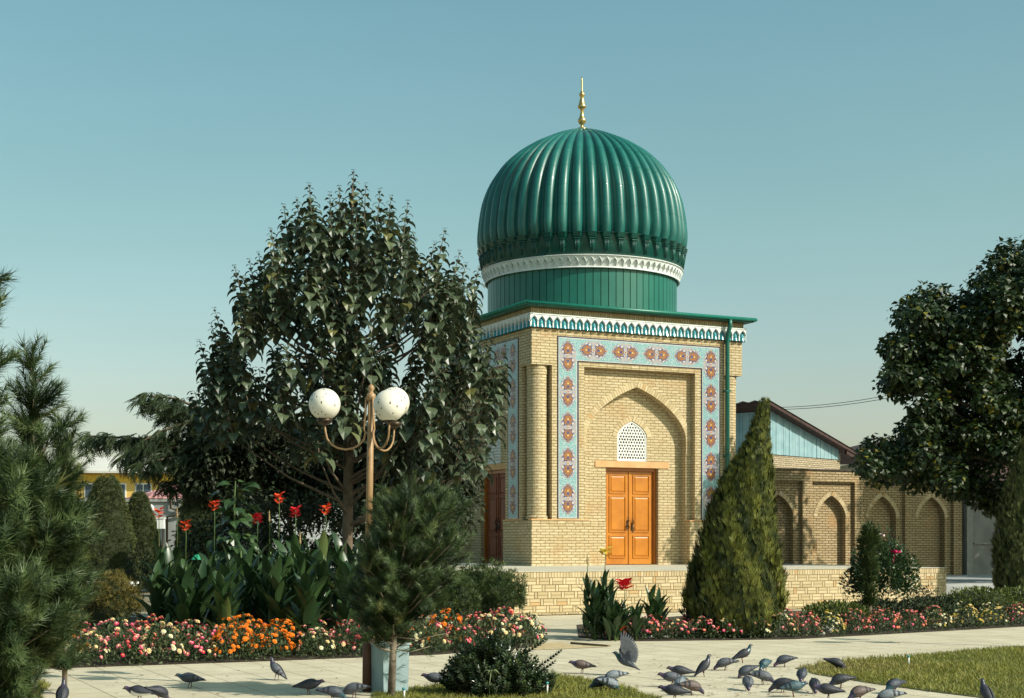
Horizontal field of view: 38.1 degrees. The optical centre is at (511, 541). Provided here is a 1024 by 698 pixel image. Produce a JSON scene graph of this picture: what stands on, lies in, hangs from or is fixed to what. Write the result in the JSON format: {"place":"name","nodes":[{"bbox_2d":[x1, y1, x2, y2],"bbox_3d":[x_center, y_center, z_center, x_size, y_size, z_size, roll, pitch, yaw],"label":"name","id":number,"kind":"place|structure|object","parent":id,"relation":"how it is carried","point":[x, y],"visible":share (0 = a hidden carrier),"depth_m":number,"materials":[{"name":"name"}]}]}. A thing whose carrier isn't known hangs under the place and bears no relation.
{"place":"outdoors","nodes":[
{"label":"outdoors","id":0,"kind":"place"},
{"bbox_2d":[140,589,150,606],"bbox_3d":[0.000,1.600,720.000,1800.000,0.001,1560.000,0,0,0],"label":"ground","id":1,"kind":"structure","parent":0,"point":[146,598],"depth_m":43.30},
{"bbox_2d":[81,473,141,590],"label":"clipped cone tree","id":2,"kind":"object","parent":1,"relation":"on","point":[112,549],"visible":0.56,"depth_m":44.48,"materials":[{"name":"green plant"}]},
{"bbox_2d":[127,489,161,591],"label":"clipped cone tree","id":3,"kind":"object","parent":1,"relation":"on","point":[142,515],"visible":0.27,"depth_m":46.64,"materials":[{"name":"green plant"}]},
{"bbox_2d":[78,484,262,551],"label":"grey concrete wall","id":4,"kind":"structure","parent":1,"relation":"on","point":[169,509],"depth_m":60.11,"materials":[{"name":"concrete"}]},
{"bbox_2d":[173,499,222,583],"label":"clipped cone tree","id":5,"kind":"object","parent":1,"relation":"on","point":[193,514],"visible":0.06,"depth_m":42.51,"materials":[{"name":"green plant"}]},
{"bbox_2d":[736,400,859,469],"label":"blue boarded shed","id":6,"kind":"structure","parent":1,"relation":"on","point":[797,442],"depth_m":59.26,"materials":[{"name":"wood"}]},
{"bbox_2d":[773,468,961,574],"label":"arcade wall","id":7,"kind":"structure","parent":1,"relation":"on","point":[823,515],"depth_m":47.41,"materials":[{"name":"brick"}]},
{"bbox_2d":[848,235,1023,518],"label":"broadleaf tree","id":8,"kind":"object","parent":1,"relation":"on","point":[951,434],"visible":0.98,"depth_m":38.73,"materials":[{"name":"green plant"}]},
{"bbox_2d":[52,457,264,497],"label":"yellow building","id":9,"kind":"structure","parent":0,"point":[98,468],"depth_m":95.27,"materials":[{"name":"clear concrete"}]},
{"bbox_2d":[204,480,261,565],"bbox_3d":[-4.598,0.284,24.529,0.873,2.632,0.816,0,0,-36],"label":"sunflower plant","id":10,"kind":"object","parent":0,"point":[234,514],"visible":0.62,"depth_m":24.45,"materials":[{"name":"green plant"}]},
{"bbox_2d":[73,617,534,666],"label":"flower bed soil","id":11,"kind":"structure","parent":0,"point":[164,660],"depth_m":20.32,"materials":[{"name":"brown soil"}]},
{"bbox_2d":[73,630,111,665],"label":"flower bush","id":12,"kind":"object","parent":11,"relation":"on","point":[94,640],"visible":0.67,"depth_m":19.02,"materials":[{"name":"green plant"}]},
{"bbox_2d":[84,619,130,660],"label":"flower bush","id":13,"kind":"object","parent":11,"relation":"on","point":[103,632],"visible":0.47,"depth_m":19.68,"materials":[{"name":"green plant"}]},
{"bbox_2d":[77,568,145,627],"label":"olive shrub","id":14,"kind":"object","parent":11,"relation":"on","point":[116,598],"visible":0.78,"depth_m":27.02,"materials":[{"name":"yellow plant"}]},
{"bbox_2d":[101,628,148,664],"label":"flower bush","id":15,"kind":"object","parent":11,"relation":"on","point":[126,648],"visible":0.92,"depth_m":19.19,"materials":[{"name":"green plant"}]},
{"bbox_2d":[123,619,162,659],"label":"flower bush","id":16,"kind":"object","parent":11,"relation":"on","point":[137,626],"visible":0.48,"depth_m":19.93,"materials":[{"name":"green plant"}]},
{"bbox_2d":[140,507,164,610],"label":"canna plant","id":17,"kind":"object","parent":11,"relation":"on","point":[160,554],"visible":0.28,"depth_m":23.36,"materials":[{"name":"green plant"}]},
{"bbox_2d":[131,557,177,642],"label":"canna plant","id":18,"kind":"object","parent":11,"relation":"on","point":[155,583],"visible":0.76,"depth_m":21.47,"materials":[{"name":"green plant"}]},
{"bbox_2d":[135,621,186,663],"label":"flower bush","id":19,"kind":"object","parent":11,"relation":"on","point":[175,641],"visible":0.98,"depth_m":19.39,"materials":[{"name":"green plant"}]},
{"bbox_2d":[141,542,187,629],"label":"canna plant","id":20,"kind":"object","parent":11,"relation":"on","point":[169,556],"visible":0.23,"depth_m":22.79,"materials":[{"name":"green plant"}]},
{"bbox_2d":[156,621,201,659],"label":"flower bush","id":21,"kind":"object","parent":11,"relation":"on","point":[182,631],"visible":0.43,"depth_m":20.09,"materials":[{"name":"green plant"}]},
{"bbox_2d":[160,559,203,637],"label":"canna plant","id":22,"kind":"object","parent":11,"relation":"on","point":[185,601],"visible":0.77,"depth_m":21.14,"materials":[{"name":"green plant"}]},
{"bbox_2d":[167,559,215,650],"bbox_3d":[-4.527,0.932,21.345,0.645,1.376,0.882,0,0,-38],"label":"canna plant","id":23,"kind":"object","parent":11,"relation":"on","point":[204,587],"visible":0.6,"depth_m":21.32,"materials":[{"name":"green plant"}]},
{"bbox_2d":[176,632,218,661],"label":"flower bush","id":24,"kind":"object","parent":11,"relation":"on","point":[195,643],"visible":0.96,"depth_m":19.60,"materials":[{"name":"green plant"}]},
{"bbox_2d":[193,552,215,636],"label":"canna plant","id":25,"kind":"object","parent":11,"relation":"on","point":[210,573],"visible":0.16,"depth_m":22.09,"materials":[{"name":"green plant"}]},
{"bbox_2d":[191,622,229,657],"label":"flower bush","id":26,"kind":"object","parent":11,"relation":"on","point":[210,633],"visible":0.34,"depth_m":20.27,"materials":[{"name":"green plant"}]},
{"bbox_2d":[197,569,245,644],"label":"canna plant","id":27,"kind":"object","parent":11,"relation":"on","point":[226,607],"visible":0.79,"depth_m":20.90,"materials":[{"name":"green plant"}]},
{"bbox_2d":[208,542,253,634],"bbox_3d":[-4.096,0.804,21.559,0.697,1.631,0.738,0,0,-43],"label":"canna plant","id":28,"kind":"object","parent":11,"relation":"on","point":[225,570],"visible":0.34,"depth_m":21.50,"materials":[{"name":"green plant"}]},
{"bbox_2d":[210,622,255,661],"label":"flower bush","id":29,"kind":"object","parent":11,"relation":"on","point":[238,636],"visible":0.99,"depth_m":19.78,"materials":[{"name":"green plant"}]},
{"bbox_2d":[221,611,268,657],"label":"flower bush","id":30,"kind":"object","parent":11,"relation":"on","point":[245,622],"visible":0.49,"depth_m":20.45,"materials":[{"name":"orange plant"}]},
{"bbox_2d":[239,543,262,627],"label":"canna plant","id":31,"kind":"object","parent":11,"relation":"on","point":[251,577],"visible":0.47,"depth_m":22.35,"materials":[{"name":"green plant"}]},
{"bbox_2d":[167,485,365,596],"bbox_3d":[-4.755,0.234,30.506,4.530,2.833,2.418,0,0,0],"label":"garden shrub","id":32,"kind":"object","parent":11,"relation":"on","point":[309,514],"visible":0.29,"depth_m":30.09,"materials":[{"name":"green plant"}]},
{"bbox_2d":[247,623,292,659],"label":"flower bush","id":33,"kind":"object","parent":11,"relation":"on","point":[269,632],"visible":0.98,"depth_m":20.00,"materials":[{"name":"green plant"}]},
{"bbox_2d":[252,550,293,648],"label":"canna plant","id":34,"kind":"object","parent":11,"relation":"on","point":[267,565],"visible":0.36,"depth_m":21.57,"materials":[{"name":"green plant"}]},
{"bbox_2d":[258,556,298,652],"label":"canna plant","id":35,"kind":"object","parent":11,"relation":"on","point":[274,600],"visible":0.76,"depth_m":21.09,"materials":[{"name":"green plant"}]},
{"bbox_2d":[253,539,307,619],"bbox_3d":[-3.380,0.786,21.904,0.716,1.668,0.744,0,0,35],"label":"canna plant","id":36,"kind":"object","parent":11,"relation":"on","point":[285,558],"visible":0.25,"depth_m":21.88,"materials":[{"name":"green plant"}]},
{"bbox_2d":[259,618,305,655],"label":"flower bush","id":37,"kind":"object","parent":11,"relation":"on","point":[290,633],"visible":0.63,"depth_m":20.63,"materials":[{"name":"orange plant"}]},
{"bbox_2d":[286,533,304,648],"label":"canna plant","id":38,"kind":"object","parent":11,"relation":"on","point":[300,560],"visible":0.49,"depth_m":21.92,"materials":[{"name":"green plant"}]},
{"bbox_2d":[284,555,334,653],"bbox_3d":[-2.851,0.892,20.986,0.726,1.456,0.683,0,0,0],"label":"canna plant","id":39,"kind":"object","parent":11,"relation":"on","point":[307,612],"visible":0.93,"depth_m":20.85,"materials":[{"name":"green plant"}]},
{"bbox_2d":[295,627,335,658],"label":"flower bush","id":40,"kind":"object","parent":11,"relation":"on","point":[327,640],"visible":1,"depth_m":20.30,"materials":[{"name":"green plant"}]},
{"bbox_2d":[303,530,342,643],"bbox_3d":[-2.767,0.721,21.713,0.862,1.798,0.733,0,0,-41],"label":"canna plant","id":41,"kind":"object","parent":11,"relation":"on","point":[321,567],"visible":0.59,"depth_m":21.63,"materials":[{"name":"green plant"}]},
{"bbox_2d":[327,530,357,628],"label":"canna plant","id":42,"kind":"object","parent":11,"relation":"on","point":[341,555],"visible":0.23,"depth_m":22.29,"materials":[{"name":"green plant"}]},
{"bbox_2d":[323,558,362,651],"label":"canna plant","id":43,"kind":"object","parent":11,"relation":"on","point":[341,615],"visible":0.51,"depth_m":21.25,"materials":[{"name":"green plant"}]},
{"bbox_2d":[187,169,513,553],"bbox_3d":[-3.007,-2.697,27.714,6.093,8.658,4.515,0,0,0],"label":"heart leaf tree","id":44,"kind":"object","parent":11,"relation":"on","point":[325,273],"visible":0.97,"depth_m":26.99,"materials":[{"name":"green plant"}]},
{"bbox_2d":[330,618,372,656],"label":"flower bush","id":45,"kind":"object","parent":11,"relation":"on","point":[341,644],"visible":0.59,"depth_m":20.52,"materials":[{"name":"green plant"}]},
{"bbox_2d":[407,617,450,652],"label":"flower bush","id":46,"kind":"object","parent":11,"relation":"on","point":[435,628],"visible":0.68,"depth_m":21.07,"materials":[{"name":"green plant"}]},
{"bbox_2d":[424,608,465,649],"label":"flower bush","id":47,"kind":"object","parent":11,"relation":"on","point":[444,623],"visible":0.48,"depth_m":21.80,"materials":[{"name":"green plant"}]},
{"bbox_2d":[429,569,483,626],"bbox_3d":[-1.060,1.034,27.285,1.162,1.179,1.191,0,0,0],"label":"mugo pine","id":48,"kind":"object","parent":11,"relation":"on","point":[463,600],"visible":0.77,"depth_m":27.02,"materials":[{"name":"green plant"}]},
{"bbox_2d":[442,620,476,651],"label":"flower bush","id":49,"kind":"object","parent":11,"relation":"on","point":[462,628],"visible":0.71,"depth_m":21.45,"materials":[{"name":"green plant"}]},
{"bbox_2d":[452,556,528,622],"bbox_3d":[-0.532,0.928,28.061,1.776,1.393,1.662,0,0,0],"label":"mugo pine","id":50,"kind":"object","parent":11,"relation":"on","point":[500,589],"visible":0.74,"depth_m":27.65,"materials":[{"name":"green plant"}]},
{"bbox_2d":[471,612,514,646],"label":"flower bush","id":51,"kind":"object","parent":11,"relation":"on","point":[507,633],"visible":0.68,"depth_m":21.98,"materials":[{"name":"green plant"}]},
{"bbox_2d":[488,606,526,644],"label":"flower bush","id":52,"kind":"object","parent":11,"relation":"on","point":[508,616],"visible":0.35,"depth_m":22.75,"materials":[{"name":"green plant"}]},
{"bbox_2d":[502,612,543,647],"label":"flower bush","id":53,"kind":"object","parent":11,"relation":"on","point":[529,624],"visible":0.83,"depth_m":22.40,"materials":[{"name":"green plant"}]},
{"bbox_2d":[271,494,442,567],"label":"pale low building","id":54,"kind":"structure","parent":0,"point":[309,536],"depth_m":58.19,"materials":[{"name":"white paint"}]},
{"bbox_2d":[0,0,1023,465],"label":"sky","id":55,"kind":"structure","parent":0,"point":[825,159],"materials":[{"name":"blue"}]},
{"bbox_2d":[370,672,661,697],"bbox_3d":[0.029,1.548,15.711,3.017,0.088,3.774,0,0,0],"label":"lawn grass","id":56,"kind":"structure","parent":0,"point":[590,692],"depth_m":15.36,"materials":[{"name":"green plant"}]},
{"bbox_2d":[370,641,410,691],"bbox_3d":[-1.299,1.323,15.750,0.334,0.515,0.334,0,0,-32],"label":"litter bin","id":57,"kind":"object","parent":56,"relation":"on","point":[379,668],"visible":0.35,"depth_m":15.65,"materials":[{"name":"grey metal"}]},
{"bbox_2d":[335,467,476,696],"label":"pine tree","id":58,"kind":"object","parent":56,"relation":"on","point":[400,559],"visible":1,"depth_m":15.04,"materials":[{"name":"green plant"}]},
{"bbox_2d":[437,628,561,697],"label":"glossy shrub","id":59,"kind":"object","parent":56,"relation":"on","point":[517,674],"visible":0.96,"depth_m":15.26,"materials":[{"name":"green plant"}]},
{"bbox_2d":[38,605,1023,697],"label":"path","id":60,"kind":"structure","parent":0,"point":[250,679],"depth_m":18.80,"materials":[{"name":"concrete"}]},
{"bbox_2d":[35,404,106,684],"bbox_3d":[-4.739,0.079,15.517,0.974,3.141,1.091,0,0,0],"label":"pine tree","id":61,"kind":"object","parent":60,"relation":"on","point":[66,663],"visible":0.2,"depth_m":15.46,"materials":[{"name":"green plant"}]},
{"bbox_2d":[121,543,153,616],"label":"rose bush","id":62,"kind":"object","parent":60,"relation":"on","point":[145,571],"visible":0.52,"depth_m":31.31,"materials":[{"name":"green plant"}]},
{"bbox_2d":[74,392,322,553],"bbox_3d":[-7.106,-0.845,33.159,5.781,5.004,3.406,0,0,14],"label":"mimosa tree","id":63,"kind":"object","parent":60,"relation":"on","point":[156,448],"visible":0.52,"depth_m":32.74,"materials":[{"name":"green plant"}]},
{"bbox_2d":[168,406,342,529],"bbox_3d":[-5.524,-0.739,33.465,4.545,4.786,3.731,0,0,0],"label":"shade tree","id":64,"kind":"object","parent":60,"relation":"on","point":[279,482],"visible":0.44,"depth_m":32.36,"materials":[{"name":"green plant"}]},
{"bbox_2d":[309,384,409,691],"bbox_3d":[-1.634,-0.044,15.829,1.048,3.288,1.092,0,0,0],"label":"street lamp","id":65,"kind":"object","parent":60,"relation":"on","point":[389,406],"visible":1,"depth_m":15.74,"materials":[{"name":"gold metal"}]},
{"bbox_2d":[330,410,487,551],"bbox_3d":[-2.291,-0.666,32.461,3.602,4.633,3.452,0,0,0],"label":"shade tree","id":66,"kind":"object","parent":60,"relation":"on","point":[360,464],"visible":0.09,"depth_m":31.54,"materials":[{"name":"green plant"}]},
{"bbox_2d":[530,642,607,649],"bbox_3d":[0.555,1.589,22.561,1.432,0.001,1.183,0,0,-36],"label":"sand patch","id":67,"kind":"object","parent":60,"relation":"on","point":[556,645],"visible":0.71,"depth_m":22.49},
{"bbox_2d":[577,585,609,639],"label":"canna plant","id":68,"kind":"object","parent":60,"relation":"on","point":[596,611],"visible":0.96,"depth_m":23.98,"materials":[{"name":"green plant"}]},
{"bbox_2d":[592,589,623,640],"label":"canna plant","id":69,"kind":"object","parent":60,"relation":"on","point":[608,625],"visible":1,"depth_m":23.73,"materials":[{"name":"green plant"}]},
{"bbox_2d":[453,564,946,615],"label":"brick terrace","id":70,"kind":"structure","parent":60,"relation":"on","point":[553,590],"depth_m":33.41,"materials":[{"name":"beige brick"}]},
{"bbox_2d":[420,78,756,565],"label":"domed mausoleum","id":71,"kind":"structure","parent":70,"relation":"on","point":[620,424],"depth_m":40.52,"materials":[{"name":"brick"}]},
{"bbox_2d":[488,474,498,562],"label":"door leaf","id":72,"kind":"structure","parent":71,"relation":"in","point":[493,490],"depth_m":42.21,"materials":[{"name":"red wood"}]},
{"bbox_2d":[497,473,504,563],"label":"door leaf","id":73,"kind":"structure","parent":71,"relation":"in","point":[501,476],"depth_m":41.74,"materials":[{"name":"red wood"}]},
{"bbox_2d":[606,471,629,563],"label":"door leaf","id":74,"kind":"structure","parent":71,"relation":"in","point":[617,518],"depth_m":40.52,"materials":[{"name":"orange wood"}]},
{"bbox_2d":[628,472,651,563],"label":"door leaf","id":75,"kind":"structure","parent":71,"relation":"in","point":[639,483],"depth_m":40.85,"materials":[{"name":"orange wood"}]},
{"bbox_2d":[612,632,639,669],"bbox_3d":[1.351,1.295,17.600,0.341,0.462,0.243,0,0,4],"label":"flying pigeon","id":76,"kind":"object","parent":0,"point":[627,654],"visible":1,"depth_m":17.54,"materials":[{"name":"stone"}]},
{"bbox_2d":[462,563,993,586],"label":"raised yard paving","id":77,"kind":"structure","parent":0,"point":[967,580],"depth_m":42.03,"materials":[{"name":"grey concrete"}]},
{"bbox_2d":[577,610,1023,640],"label":"flower bed soil","id":78,"kind":"structure","parent":0,"point":[579,629],"depth_m":25.63,"materials":[{"name":"brown soil"}]},
{"bbox_2d":[575,553,600,638],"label":"canna plant","id":79,"kind":"object","parent":78,"relation":"on","point":[591,585],"visible":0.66,"depth_m":24.36,"materials":[{"name":"green plant"}]},
{"bbox_2d":[622,598,651,639],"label":"canna plant","id":80,"kind":"object","parent":78,"relation":"on","point":[637,622],"visible":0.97,"depth_m":23.85,"materials":[{"name":"green plant"}]},
{"bbox_2d":[631,614,663,639],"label":"flower bush","id":81,"kind":"object","parent":78,"relation":"on","point":[650,630],"visible":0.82,"depth_m":24.04,"materials":[{"name":"green plant"}]},
{"bbox_2d":[639,584,671,636],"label":"canna plant","id":82,"kind":"object","parent":78,"relation":"on","point":[655,608],"visible":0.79,"depth_m":24.56,"materials":[{"name":"green plant"}]},
{"bbox_2d":[657,617,689,638],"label":"flower bush","id":83,"kind":"object","parent":78,"relation":"on","point":[679,623],"visible":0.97,"depth_m":24.14,"materials":[{"name":"green plant"}]},
{"bbox_2d":[684,615,718,639],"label":"flower bush","id":84,"kind":"object","parent":78,"relation":"on","point":[697,623],"visible":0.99,"depth_m":24.21,"materials":[{"name":"green plant"}]},
{"bbox_2d":[677,396,790,635],"bbox_3d":[3.745,-0.407,25.015,1.898,4.114,1.863,0,0,0],"label":"thuja","id":85,"kind":"object","parent":78,"relation":"on","point":[733,573],"visible":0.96,"depth_m":24.55,"materials":[{"name":"green plant"}]},
{"bbox_2d":[766,612,798,637],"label":"flower bush","id":86,"kind":"object","parent":78,"relation":"on","point":[789,627],"visible":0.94,"depth_m":24.47,"materials":[{"name":"green plant"}]},
{"bbox_2d":[790,614,822,636],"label":"flower bush","id":87,"kind":"object","parent":78,"relation":"on","point":[806,622],"visible":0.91,"depth_m":24.69,"materials":[{"name":"green plant"}]},
{"bbox_2d":[818,616,846,635],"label":"flower bush","id":88,"kind":"object","parent":78,"relation":"on","point":[836,623],"visible":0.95,"depth_m":25.03,"materials":[{"name":"green plant"}]},
{"bbox_2d":[799,599,872,623],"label":"hedge","id":89,"kind":"object","parent":78,"relation":"on","point":[838,607],"visible":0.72,"depth_m":28.49,"materials":[{"name":"green plant"}]},
{"bbox_2d":[846,612,874,634],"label":"flower bush","id":90,"kind":"object","parent":78,"relation":"on","point":[861,617],"visible":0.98,"depth_m":25.46,"materials":[{"name":"green plant"}]},
{"bbox_2d":[854,519,882,618],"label":"young conifer","id":91,"kind":"object","parent":78,"relation":"on","point":[870,538],"visible":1,"depth_m":29.21,"materials":[{"name":"green plant"}]},
{"bbox_2d":[839,524,922,604],"bbox_3d":[7.678,0.632,30.648,1.694,2.038,1.292,0,0,0],"label":"rose bush","id":92,"kind":"object","parent":78,"relation":"on","point":[897,580],"visible":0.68,"depth_m":30.50,"materials":[{"name":"green plant"}]},
{"bbox_2d":[849,597,914,619],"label":"hedge","id":93,"kind":"object","parent":78,"relation":"on","point":[894,606],"visible":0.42,"depth_m":30.02,"materials":[{"name":"green plant"}]},
{"bbox_2d":[869,608,904,632],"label":"flower bush","id":94,"kind":"object","parent":78,"relation":"on","point":[896,626],"visible":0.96,"depth_m":25.80,"materials":[{"name":"green plant"}]},
{"bbox_2d":[898,610,927,630],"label":"flower bush","id":95,"kind":"object","parent":78,"relation":"on","point":[920,618],"visible":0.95,"depth_m":26.25,"materials":[{"name":"green plant"}]},
{"bbox_2d":[899,594,967,616],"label":"hedge","id":96,"kind":"object","parent":78,"relation":"on","point":[947,603],"visible":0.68,"depth_m":30.85,"materials":[{"name":"green plant"}]},
{"bbox_2d":[926,608,954,629],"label":"flower bush","id":97,"kind":"object","parent":78,"relation":"on","point":[947,620],"visible":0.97,"depth_m":26.70,"materials":[{"name":"green plant"}]},
{"bbox_2d":[952,606,983,628],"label":"flower bush","id":98,"kind":"object","parent":78,"relation":"on","point":[965,613],"visible":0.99,"depth_m":27.16,"materials":[{"name":"green plant"}]},
{"bbox_2d":[941,585,1020,613],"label":"hedge","id":99,"kind":"object","parent":78,"relation":"on","point":[976,597],"visible":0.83,"depth_m":32.21,"materials":[{"name":"green plant"}]},
{"bbox_2d":[980,606,1009,626],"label":"flower bush","id":100,"kind":"object","parent":78,"relation":"on","point":[990,613],"visible":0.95,"depth_m":27.61,"materials":[{"name":"green plant"}]},
{"bbox_2d":[990,438,1023,591],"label":"cypress","id":101,"kind":"object","parent":78,"relation":"on","point":[1007,550],"visible":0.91,"depth_m":36.12,"materials":[{"name":"green plant"}]},
{"bbox_2d":[797,644,1023,697],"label":"lawn grass","id":102,"kind":"structure","parent":0,"point":[915,667],"depth_m":18.01,"materials":[{"name":"green plant"}]},
{"bbox_2d":[962,482,996,574],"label":"rendered wall","id":103,"kind":"structure","parent":0,"point":[978,527],"depth_m":49.44,"materials":[{"name":"grey paint"}]},
{"label":"lawn soil","id":104,"kind":"structure","parent":0,"visible":0},
{"bbox_2d":[0,653,44,697],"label":"juniper","id":105,"kind":"object","parent":104,"relation":"on","point":[36,688],"visible":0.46,"depth_m":14.38,"materials":[{"name":"green plant"}]},
{"bbox_2d":[0,265,107,697],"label":"pine tree","id":106,"kind":"object","parent":104,"relation":"on","point":[22,603],"visible":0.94,"depth_m":14.43,"materials":[{"name":"green plant"}]},
{"bbox_2d":[0,327,111,692],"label":"pine tree","id":107,"kind":"object","parent":104,"relation":"on","point":[28,425],"visible":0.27,"depth_m":15.04,"materials":[{"name":"green plant"}]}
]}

